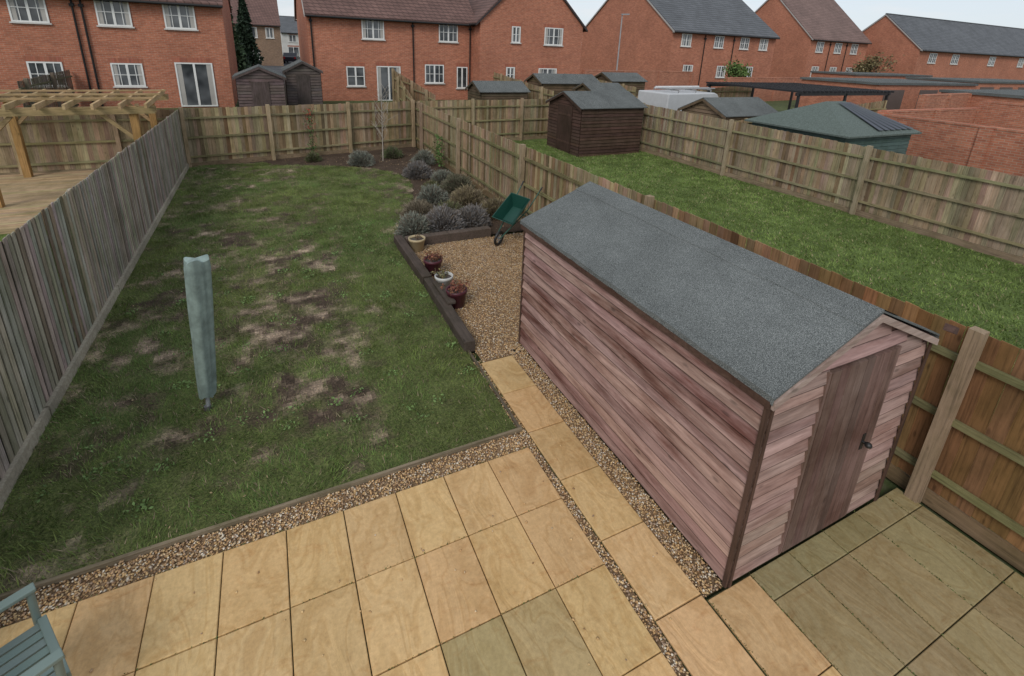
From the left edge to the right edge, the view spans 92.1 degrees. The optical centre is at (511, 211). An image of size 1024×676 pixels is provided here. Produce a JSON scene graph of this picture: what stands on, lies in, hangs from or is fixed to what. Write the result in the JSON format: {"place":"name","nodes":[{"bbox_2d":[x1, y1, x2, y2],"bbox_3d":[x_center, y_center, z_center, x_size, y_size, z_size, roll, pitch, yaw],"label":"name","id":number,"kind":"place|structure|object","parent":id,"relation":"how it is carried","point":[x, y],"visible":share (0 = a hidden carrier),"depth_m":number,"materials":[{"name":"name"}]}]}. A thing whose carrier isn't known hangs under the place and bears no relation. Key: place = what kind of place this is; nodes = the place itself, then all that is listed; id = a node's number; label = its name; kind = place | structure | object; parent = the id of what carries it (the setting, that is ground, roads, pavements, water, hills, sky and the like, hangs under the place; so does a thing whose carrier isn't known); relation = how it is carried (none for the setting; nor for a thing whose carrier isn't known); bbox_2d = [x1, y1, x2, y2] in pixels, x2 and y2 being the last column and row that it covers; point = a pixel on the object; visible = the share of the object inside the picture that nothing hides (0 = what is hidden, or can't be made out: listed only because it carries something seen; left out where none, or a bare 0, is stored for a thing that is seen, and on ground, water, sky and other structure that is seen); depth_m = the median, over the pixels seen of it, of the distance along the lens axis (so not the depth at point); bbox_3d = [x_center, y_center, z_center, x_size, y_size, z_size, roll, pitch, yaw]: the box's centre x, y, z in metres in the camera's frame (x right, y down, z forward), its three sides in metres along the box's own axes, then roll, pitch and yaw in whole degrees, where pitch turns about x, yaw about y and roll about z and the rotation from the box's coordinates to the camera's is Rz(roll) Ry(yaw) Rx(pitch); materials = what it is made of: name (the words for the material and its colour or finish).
{"place":"outdoors","nodes":[
{"label":"outdoors","id":0,"kind":"place"},
{"bbox_2d":[0,226,120,336],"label":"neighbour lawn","id":1,"kind":"structure","parent":0,"point":[2,236],"depth_m":9.47,"materials":[{"name":"plant"}]},
{"bbox_2d":[0,169,118,233],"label":"timber decking","id":2,"kind":"object","parent":1,"relation":"on","point":[26,200],"visible":0.3,"depth_m":12.30,"materials":[{"name":"brown wood"}]},
{"bbox_2d":[0,89,168,207],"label":"pergola","id":3,"kind":"object","parent":2,"relation":"on","point":[11,100],"visible":0.93,"depth_m":11.94,"materials":[{"name":"brown wood"}]},
{"bbox_2d":[0,161,521,593],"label":"lawn","id":4,"kind":"structure","parent":0,"point":[289,378],"depth_m":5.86,"materials":[{"name":"plant"}]},
{"bbox_2d":[12,167,488,558],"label":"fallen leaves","id":5,"kind":"object","parent":4,"relation":"on","point":[258,342],"visible":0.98,"depth_m":6.74,"materials":[{"name":"brown plant"}]},
{"bbox_2d":[281,59,322,105],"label":"garden shed","id":6,"kind":"structure","parent":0,"point":[302,83],"depth_m":23.59,"materials":[{"name":"brown wood"}]},
{"bbox_2d":[282,62,322,104],"bbox_3d":[-9.910,-5.998,23.556,1.790,2.185,0.105,-7,20,-25],"label":"door and trim","id":7,"kind":"structure","parent":6,"relation":"in","point":[303,81],"depth_m":23.60,"materials":[{"name":"brown wood"}]},
{"bbox_2d":[0,448,676,675],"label":"patio paving","id":8,"kind":"structure","parent":0,"point":[431,600],"depth_m":3.67,"materials":[{"name":"beige stone"}]},
{"bbox_2d":[0,582,71,675],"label":"plastic garden chair","id":9,"kind":"object","parent":8,"relation":"on","point":[35,649],"visible":1,"depth_m":2.96,"materials":[{"name":"teal plastic"}]},
{"bbox_2d":[2,447,1023,675],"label":"joint moss","id":10,"kind":"object","parent":8,"relation":"on","point":[602,564],"visible":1,"depth_m":3.81,"materials":[{"name":"green plant"}]},
{"bbox_2d":[0,232,722,675],"bbox_3d":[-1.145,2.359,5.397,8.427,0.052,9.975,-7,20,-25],"label":"gravel stones","id":11,"kind":"object","parent":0,"point":[280,522],"visible":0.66,"depth_m":4.64,"materials":[{"name":"brown gravel"}]},
{"bbox_2d":[408,233,424,251],"bbox_3d":[-1.928,0.624,10.006,0.347,0.352,0.347,-7,20,-25],"label":"plant pot","id":12,"kind":"object","parent":11,"relation":"on","point":[416,242],"visible":0.98,"depth_m":9.93,"materials":[{"name":"plastic"}]},
{"bbox_2d":[423,250,446,275],"bbox_3d":[-1.413,0.923,9.009,0.411,0.449,0.347,-7,20,-25],"label":"plant pot","id":13,"kind":"object","parent":11,"relation":"on","point":[432,262],"visible":0.94,"depth_m":8.93,"materials":[{"name":"ceramic"}]},
{"bbox_2d":[430,268,452,286],"bbox_3d":[-1.183,1.162,8.398,0.362,0.397,0.335,-7,20,-25],"label":"plant pot","id":14,"kind":"object","parent":11,"relation":"on","point":[444,277],"visible":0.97,"depth_m":8.34,"materials":[{"name":"ceramic"}]},
{"bbox_2d":[393,226,490,351],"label":"timber sleepers","id":15,"kind":"object","parent":11,"relation":"on","point":[441,299],"visible":0.91,"depth_m":8.67,"materials":[{"name":"brown wood"}]},
{"bbox_2d":[440,279,470,308],"bbox_3d":[-0.884,1.305,7.922,0.496,0.447,0.382,-7,20,-25],"label":"plant pot","id":16,"kind":"object","parent":11,"relation":"on","point":[457,292],"visible":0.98,"depth_m":7.84,"materials":[{"name":"ceramic"}]},
{"bbox_2d":[492,181,542,245],"bbox_3d":[0.055,0.073,10.664,0.530,0.564,1.637,20,55,27],"label":"wheelbarrow","id":17,"kind":"object","parent":11,"relation":"on","point":[511,209],"visible":0.97,"depth_m":10.59,"materials":[{"name":"plastic"}]},
{"bbox_2d":[518,181,959,587],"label":"garden shed","id":18,"kind":"structure","parent":11,"relation":"on","point":[741,410],"depth_m":4.17,"materials":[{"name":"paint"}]},
{"bbox_2d":[782,345,899,551],"bbox_3d":[2.665,1.961,4.039,0.846,1.770,0.036,-7,20,-25],"label":"door","id":19,"kind":"structure","parent":18,"relation":"in","point":[857,389],"depth_m":3.98,"materials":[{"name":"paint"}]},
{"bbox_2d":[247,147,522,238],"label":"planting bed soil","id":20,"kind":"structure","parent":0,"point":[417,184],"depth_m":16.78,"materials":[{"name":"brown soil"}]},
{"bbox_2d":[178,100,415,167],"bbox_3d":[-7.026,-2.893,17.620,7.955,1.903,0.177,-11,23,-36],"label":"wooden fence","id":21,"kind":"object","parent":20,"relation":"on","point":[243,134],"visible":0.98,"depth_m":17.14,"materials":[{"name":"brown wood"}]},
{"bbox_2d":[346,149,374,166],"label":"lavender bush","id":22,"kind":"object","parent":20,"relation":"on","point":[358,157],"visible":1,"depth_m":16.65,"materials":[{"name":"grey plant"}]},
{"bbox_2d":[393,210,432,237],"bbox_3d":[-2.137,0.261,10.752,0.908,0.608,0.926,3,18,2],"label":"lavender bush","id":23,"kind":"object","parent":20,"relation":"on","point":[407,223],"visible":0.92,"depth_m":10.61,"materials":[{"name":"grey plant"}]},
{"bbox_2d":[401,160,433,179],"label":"lavender bush","id":24,"kind":"object","parent":20,"relation":"on","point":[417,167],"visible":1,"depth_m":15.36,"materials":[{"name":"grey plant"}]},
{"bbox_2d":[400,198,434,217],"bbox_3d":[-2.236,-0.046,11.727,0.901,0.566,0.981,3,18,1],"label":"lavender bush","id":25,"kind":"object","parent":20,"relation":"on","point":[422,206],"visible":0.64,"depth_m":11.60,"materials":[{"name":"green plant"}]},
{"bbox_2d":[409,149,435,165],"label":"lavender bush","id":26,"kind":"object","parent":20,"relation":"on","point":[422,155],"visible":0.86,"depth_m":17.11,"materials":[{"name":"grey plant"}]},
{"bbox_2d":[415,183,449,206],"bbox_3d":[-2.051,-0.450,12.904,0.983,0.607,1.011,-7,20,-25],"label":"lavender bush","id":27,"kind":"object","parent":20,"relation":"on","point":[435,193],"visible":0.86,"depth_m":12.75,"materials":[{"name":"grey plant"}]},
{"bbox_2d":[424,203,469,232],"bbox_3d":[-1.499,0.161,11.026,1.138,0.739,1.094,-7,20,-25],"label":"lavender bush","id":28,"kind":"object","parent":20,"relation":"on","point":[442,215],"visible":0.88,"depth_m":10.84,"materials":[{"name":"grey plant"}]},
{"bbox_2d":[440,172,474,193],"bbox_3d":[-1.549,-0.821,14.091,1.019,0.638,1.042,9,19,18],"label":"lavender bush","id":29,"kind":"object","parent":20,"relation":"on","point":[451,182],"visible":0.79,"depth_m":13.92,"materials":[{"name":"green plant"}]},
{"bbox_2d":[449,183,484,206],"bbox_3d":[-1.144,-0.402,12.776,1.151,0.669,1.084,-7,20,-25],"label":"lavender bush","id":30,"kind":"object","parent":20,"relation":"on","point":[464,195],"visible":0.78,"depth_m":12.64,"materials":[{"name":"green plant"}]},
{"bbox_2d":[454,202,491,228],"bbox_3d":[-0.935,0.065,11.454,0.982,0.619,1.039,-7,20,-25],"label":"lavender bush","id":31,"kind":"object","parent":20,"relation":"on","point":[472,213],"visible":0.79,"depth_m":11.27,"materials":[{"name":"grey plant"}]},
{"bbox_2d":[480,195,503,219],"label":"lavender bush","id":32,"kind":"object","parent":20,"relation":"on","point":[493,204],"visible":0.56,"depth_m":12.05,"materials":[{"name":"green plant"}]},
{"bbox_2d":[465,81,529,123],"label":"garden shed","id":33,"kind":"structure","parent":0,"point":[494,90],"depth_m":24.48,"materials":[{"name":"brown wood"}]},
{"bbox_2d":[13,93,1023,599],"bbox_3d":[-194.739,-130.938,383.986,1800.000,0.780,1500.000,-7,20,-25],"label":"ground","id":34,"kind":"structure","parent":0,"point":[887,483],"depth_m":4.96,"materials":[{"name":"brown soil"}]},
{"bbox_2d":[17,70,78,107],"bbox_3d":[-17.701,-4.353,19.100,0.174,1.914,5.408,-7,20,-25],"label":"shrub","id":35,"kind":"object","parent":34,"relation":"on","point":[47,82],"visible":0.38,"depth_m":19.01,"materials":[{"name":"brown plant"}]},
{"bbox_2d":[0,109,174,174],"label":"wooden fence","id":36,"kind":"object","parent":34,"relation":"on","point":[63,143],"visible":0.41,"depth_m":14.13,"materials":[{"name":"brown wood"}]},
{"bbox_2d":[0,110,186,480],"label":"wooden fence","id":37,"kind":"object","parent":34,"relation":"on","point":[39,346],"visible":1,"depth_m":6.18,"materials":[{"name":"grey wood"}]},
{"bbox_2d":[0,163,188,511],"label":"gravel board","id":38,"kind":"object","parent":37,"relation":"attached to","point":[8,481],"visible":0.87,"depth_m":5.83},
{"bbox_2d":[0,0,237,107],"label":"walls","id":39,"kind":"structure","parent":34,"relation":"on","point":[152,43],"depth_m":21.69,"materials":[{"name":"red brick"}]},
{"bbox_2d":[6,0,231,106],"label":"window frames","id":40,"kind":"structure","parent":39,"relation":"attached to","point":[11,6],"depth_m":21.93,"materials":[{"name":"white plastic"}]},
{"bbox_2d":[13,0,216,104],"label":"window glass","id":41,"kind":"object","parent":40,"relation":"in","point":[190,84],"visible":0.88,"depth_m":22.07,"materials":[{"name":"grey glass"}]},
{"bbox_2d":[23,0,231,105],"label":"pipes and lintels","id":42,"kind":"object","parent":39,"relation":"attached to","point":[129,60],"visible":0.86,"depth_m":21.36,"materials":[{"name":"plastic"}]},
{"bbox_2d":[141,0,231,12],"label":"roof","id":43,"kind":"structure","parent":39,"relation":"on","point":[213,2],"depth_m":22.17,"materials":[{"name":"red tile"}]},
{"bbox_2d":[183,254,216,411],"bbox_3d":[-3.275,1.384,5.274,0.324,1.916,0.197,-7,20,-25],"label":"covered rotary washing line","id":44,"kind":"object","parent":34,"relation":"on","point":[198,283],"visible":0.98,"depth_m":5.16,"materials":[{"name":"fabric"}]},
{"bbox_2d":[231,6,250,71],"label":"conifer tree","id":45,"kind":"object","parent":34,"relation":"on","point":[242,60],"visible":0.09,"depth_m":40.17,"materials":[{"name":"green plant"}]},
{"bbox_2d":[235,0,263,66],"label":"conifer tree","id":46,"kind":"object","parent":34,"relation":"on","point":[243,27],"visible":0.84,"depth_m":43.37,"materials":[{"name":"green plant"}]},
{"bbox_2d":[233,25,283,65],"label":"walls","id":47,"kind":"structure","parent":34,"relation":"on","point":[271,53],"depth_m":60.30,"materials":[{"name":"brown brick"}]},
{"bbox_2d":[230,0,280,26],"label":"roof","id":48,"kind":"structure","parent":47,"relation":"on","point":[263,12],"depth_m":59.89,"materials":[{"name":"red tile"}]},
{"bbox_2d":[232,64,285,110],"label":"garden shed","id":49,"kind":"structure","parent":34,"relation":"on","point":[258,85],"depth_m":21.45,"materials":[{"name":"brown wood"}]},
{"bbox_2d":[232,67,285,110],"bbox_3d":[-10.894,-5.116,21.485,2.090,2.235,0.105,-7,20,-25],"label":"door and trim","id":50,"kind":"structure","parent":49,"relation":"in","point":[260,90],"depth_m":21.47,"materials":[{"name":"brown wood"}]},
{"bbox_2d":[0,350,522,600],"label":"timber lawn edging","id":51,"kind":"object","parent":34,"relation":"on","point":[101,565],"visible":0.61,"depth_m":4.36,"materials":[{"name":"brown wood"}]},
{"bbox_2d":[281,33,299,55],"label":"walls","id":52,"kind":"structure","parent":34,"relation":"on","point":[284,40],"depth_m":80.15,"materials":[{"name":"white paint"}]},
{"bbox_2d":[279,16,297,32],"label":"roof","id":53,"kind":"structure","parent":52,"relation":"on","point":[288,24],"depth_m":80.81,"materials":[{"name":"grey tile"}]},
{"bbox_2d":[391,68,412,116],"bbox_3d":[-5.331,-5.348,23.810,0.178,2.595,8.577,-4,19,-18],"label":"wooden fence","id":54,"kind":"object","parent":34,"relation":"on","point":[401,94],"visible":0.54,"depth_m":24.67,"materials":[{"name":"brown wood"}]},
{"bbox_2d":[396,72,434,116],"bbox_3d":[-5.004,-5.554,24.602,0.178,2.351,7.506,-7,20,-25],"label":"wooden fence","id":55,"kind":"object","parent":34,"relation":"on","point":[425,94],"visible":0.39,"depth_m":23.98,"materials":[{"name":"brown wood"}]},
{"bbox_2d":[296,0,582,100],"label":"walls","id":56,"kind":"structure","parent":34,"relation":"on","point":[338,43],"depth_m":30.11,"materials":[{"name":"red brick"}]},
{"bbox_2d":[295,0,585,30],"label":"roof","id":57,"kind":"structure","parent":56,"relation":"on","point":[460,11],"depth_m":28.96,"materials":[{"name":"red tile"}]},
{"bbox_2d":[294,0,587,100],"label":"window frames","id":58,"kind":"structure","parent":56,"relation":"attached to","point":[398,69],"depth_m":30.13,"materials":[{"name":"white plastic"}]},
{"bbox_2d":[346,20,559,99],"bbox_3d":[-3.180,-9.183,30.546,13.523,4.625,0.951,-4,19,-18],"label":"window glass","id":59,"kind":"object","parent":58,"relation":"in","point":[384,70],"visible":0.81,"depth_m":29.96,"materials":[{"name":"grey glass"}]},
{"bbox_2d":[296,14,586,83],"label":"pipes and lintels","id":60,"kind":"object","parent":56,"relation":"attached to","point":[440,62],"visible":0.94,"depth_m":29.26,"materials":[{"name":"plastic"}]},
{"bbox_2d":[493,72,553,111],"bbox_3d":[0.361,-6.287,27.188,0.179,2.247,7.304,-7,20,-25],"label":"wooden fence","id":61,"kind":"object","parent":34,"relation":"on","point":[536,92],"visible":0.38,"depth_m":25.74,"materials":[{"name":"brown wood"}]},
{"bbox_2d":[572,82,626,90],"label":"garden shed","id":62,"kind":"structure","parent":34,"relation":"on","point":[586,86],"depth_m":25.72,"materials":[{"name":"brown wood"}]},
{"bbox_2d":[481,355,764,675],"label":"garden path","id":63,"kind":"structure","parent":34,"relation":"on","point":[697,634],"depth_m":4.21,"materials":[{"name":"beige stone"}]},
{"bbox_2d":[582,70,693,89],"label":"brick garden wall","id":64,"kind":"structure","parent":34,"relation":"on","point":[668,78],"depth_m":37.58,"materials":[{"name":"red brick"}]},
{"bbox_2d":[579,0,775,92],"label":"walls","id":65,"kind":"structure","parent":34,"relation":"on","point":[650,39],"depth_m":44.90,"materials":[{"name":"red brick"}]},
{"bbox_2d":[586,0,768,77],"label":"window frames","id":66,"kind":"structure","parent":65,"relation":"attached to","point":[718,47],"depth_m":43.66,"materials":[{"name":"white plastic"}]},
{"bbox_2d":[683,34,766,76],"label":"window glass","id":67,"kind":"object","parent":66,"relation":"in","point":[721,44],"visible":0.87,"depth_m":44.38,"materials":[{"name":"grey glass"}]},
{"bbox_2d":[586,0,779,37],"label":"roof","id":68,"kind":"structure","parent":65,"relation":"on","point":[735,17],"depth_m":44.51,"materials":[{"name":"grey tile"}]},
{"bbox_2d":[638,86,717,132],"bbox_3d":[8.613,-5.027,24.476,5.040,2.246,1.940,-9,21,-31],"label":"white van","id":69,"kind":"object","parent":34,"relation":"on","point":[672,97],"visible":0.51,"depth_m":23.05,"materials":[{"name":"metal"}]},
{"bbox_2d":[635,86,751,97],"bbox_3d":[9.191,-5.652,26.894,11.615,2.508,0.172,-7,21,-27],"label":"wooden fence","id":70,"kind":"object","parent":34,"relation":"on","point":[732,91],"visible":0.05,"depth_m":28.50,"materials":[{"name":"brown wood"}]},
{"bbox_2d":[415,102,1023,572],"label":"wooden fence","id":71,"kind":"object","parent":34,"relation":"on","point":[959,456],"visible":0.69,"depth_m":4.55,"materials":[{"name":"brown wood"}]},
{"bbox_2d":[677,97,777,157],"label":"garden shed","id":72,"kind":"structure","parent":34,"relation":"on","point":[734,108],"depth_m":18.86,"materials":[{"name":"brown wood"}]},
{"bbox_2d":[675,31,779,89],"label":"pipes and lintels","id":73,"kind":"object","parent":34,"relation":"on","point":[691,63],"visible":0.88,"depth_m":43.34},
{"bbox_2d":[722,56,753,80],"bbox_3d":[17.855,-10.400,38.858,2.660,3.541,2.323,-7,20,-25],"label":"garden tree","id":74,"kind":"object","parent":34,"relation":"on","point":[736,70],"visible":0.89,"depth_m":38.33,"materials":[{"name":"green plant"}]},
{"bbox_2d":[726,77,801,100],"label":"brick garden wall","id":75,"kind":"structure","parent":34,"relation":"on","point":[768,95],"depth_m":39.64,"materials":[{"name":"red brick"}]},
{"bbox_2d":[706,82,894,109],"bbox_3d":[15.155,-5.559,26.733,7.400,2.350,5.700,-7,20,-25],"label":"black pergola","id":76,"kind":"object","parent":34,"relation":"on","point":[801,89],"visible":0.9,"depth_m":25.16,"materials":[{"name":"metal"}]},
{"bbox_2d":[721,100,886,162],"bbox_3d":[11.815,-3.140,19.527,9.605,2.365,0.176,-7,20,-25],"label":"wooden fence","id":77,"kind":"object","parent":34,"relation":"on","point":[877,105],"visible":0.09,"depth_m":20.88,"materials":[{"name":"brown wood"}]},
{"bbox_2d":[756,0,867,76],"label":"walls","id":78,"kind":"structure","parent":34,"relation":"on","point":[795,54],"depth_m":55.98,"materials":[{"name":"red brick"}]},
{"bbox_2d":[755,0,858,76],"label":"window frames","id":79,"kind":"structure","parent":78,"relation":"attached to","point":[817,69],"depth_m":55.56,"materials":[{"name":"white plastic"}]},
{"bbox_2d":[755,0,871,42],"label":"roof","id":80,"kind":"structure","parent":78,"relation":"on","point":[831,20],"depth_m":56.67,"materials":[{"name":"tile"}]},
{"bbox_2d":[744,101,921,184],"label":"summerhouse","id":81,"kind":"structure","parent":34,"relation":"on","point":[846,122],"depth_m":15.53,"materials":[{"name":"green wood"}]},
{"bbox_2d":[810,71,932,78],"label":"brick garage","id":82,"kind":"structure","parent":34,"relation":"on","point":[833,74],"depth_m":44.84,"materials":[{"name":"brick"}]},
{"bbox_2d":[846,52,903,72],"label":"garden tree","id":83,"kind":"object","parent":34,"relation":"on","point":[869,65],"visible":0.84,"depth_m":52.07,"materials":[{"name":"green plant"}]},
{"bbox_2d":[798,77,978,111],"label":"brick garage","id":84,"kind":"structure","parent":34,"relation":"on","point":[906,93],"depth_m":32.57,"materials":[{"name":"brick"}]},
{"bbox_2d":[881,90,937,109],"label":"doors","id":85,"kind":"structure","parent":84,"relation":"in","point":[894,101],"depth_m":31.81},
{"bbox_2d":[877,107,981,123],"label":"brick garden wall","id":86,"kind":"structure","parent":34,"relation":"on","point":[970,115],"depth_m":19.64,"materials":[{"name":"red brick"}]},
{"bbox_2d":[863,16,1023,79],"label":"walls","id":87,"kind":"structure","parent":34,"relation":"on","point":[887,36],"depth_m":59.22,"materials":[{"name":"red brick"}]},
{"bbox_2d":[862,15,1023,67],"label":"window frames","id":88,"kind":"structure","parent":87,"relation":"attached to","point":[937,53],"depth_m":58.99,"materials":[{"name":"white plastic"}]},
{"bbox_2d":[864,13,1023,56],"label":"roof","id":89,"kind":"structure","parent":87,"relation":"on","point":[928,34],"depth_m":62.20,"materials":[{"name":"grey tile"}]},
{"bbox_2d":[915,93,971,108],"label":"brick garden wall","id":90,"kind":"structure","parent":34,"relation":"on","point":[946,100],"depth_m":26.27,"materials":[{"name":"red brick"}]},
{"bbox_2d":[878,113,1023,183],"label":"brick garden wall","id":91,"kind":"structure","parent":34,"relation":"on","point":[997,149],"depth_m":15.69,"materials":[{"name":"red brick"}]},
{"bbox_2d":[905,77,1023,89],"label":"brick garage","id":92,"kind":"structure","parent":34,"relation":"on","point":[1001,84],"depth_m":40.67,"materials":[{"name":"brick"}]},
{"bbox_2d":[939,89,1023,107],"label":"brick garage","id":93,"kind":"structure","parent":34,"relation":"on","point":[1000,95],"depth_m":27.79,"materials":[{"name":"brick"}]},
{"bbox_2d":[977,101,1023,129],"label":"brick garden wall","id":94,"kind":"structure","parent":34,"relation":"on","point":[1002,114],"depth_m":20.12,"materials":[{"name":"red brick"}]},
{"bbox_2d":[524,73,599,95],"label":"garden shed","id":95,"kind":"structure","parent":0,"point":[557,83],"depth_m":26.91,"materials":[{"name":"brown wood"}]},
{"bbox_2d":[594,72,647,95],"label":"garden shed","id":96,"kind":"structure","parent":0,"point":[637,80],"depth_m":29.55,"materials":[{"name":"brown wood"}]},
{"bbox_2d":[277,0,1023,30],"label":"sky","id":97,"kind":"structure","parent":0,"point":[1007,13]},
{"bbox_2d":[429,139,1023,540],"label":"neighbour lawn","id":98,"kind":"structure","parent":0,"point":[1007,291],"depth_m":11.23,"materials":[{"name":"plant"}]},
{"bbox_2d":[418,98,549,145],"bbox_3d":[0.070,-4.085,22.097,8.822,1.904,0.180,-8,21,-28],"label":"wooden fence","id":99,"kind":"object","parent":98,"relation":"on","point":[520,121],"visible":0.42,"depth_m":21.90,"materials":[{"name":"brown wood"}]},
{"bbox_2d":[545,91,647,156],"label":"garden shed","id":100,"kind":"structure","parent":98,"relation":"on","point":[588,123],"depth_m":19.88,"materials":[{"name":"brown wood"}]},
{"bbox_2d":[545,92,580,151],"bbox_3d":[2.046,-3.673,20.144,0.105,2.335,2.740,-7,20,-25],"label":"door and trim","id":101,"kind":"structure","parent":100,"relation":"in","point":[564,117],"depth_m":20.09,"materials":[{"name":"brown wood"}]},
{"bbox_2d":[639,103,1023,264],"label":"wooden fence","id":102,"kind":"object","parent":98,"relation":"on","point":[986,210],"visible":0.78,"depth_m":13.35,"materials":[{"name":"brown wood"}]},
{"bbox_2d":[706,488,1023,675],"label":"side patio paving","id":103,"kind":"structure","parent":0,"point":[774,638],"depth_m":3.81,"materials":[{"name":"beige stone"}]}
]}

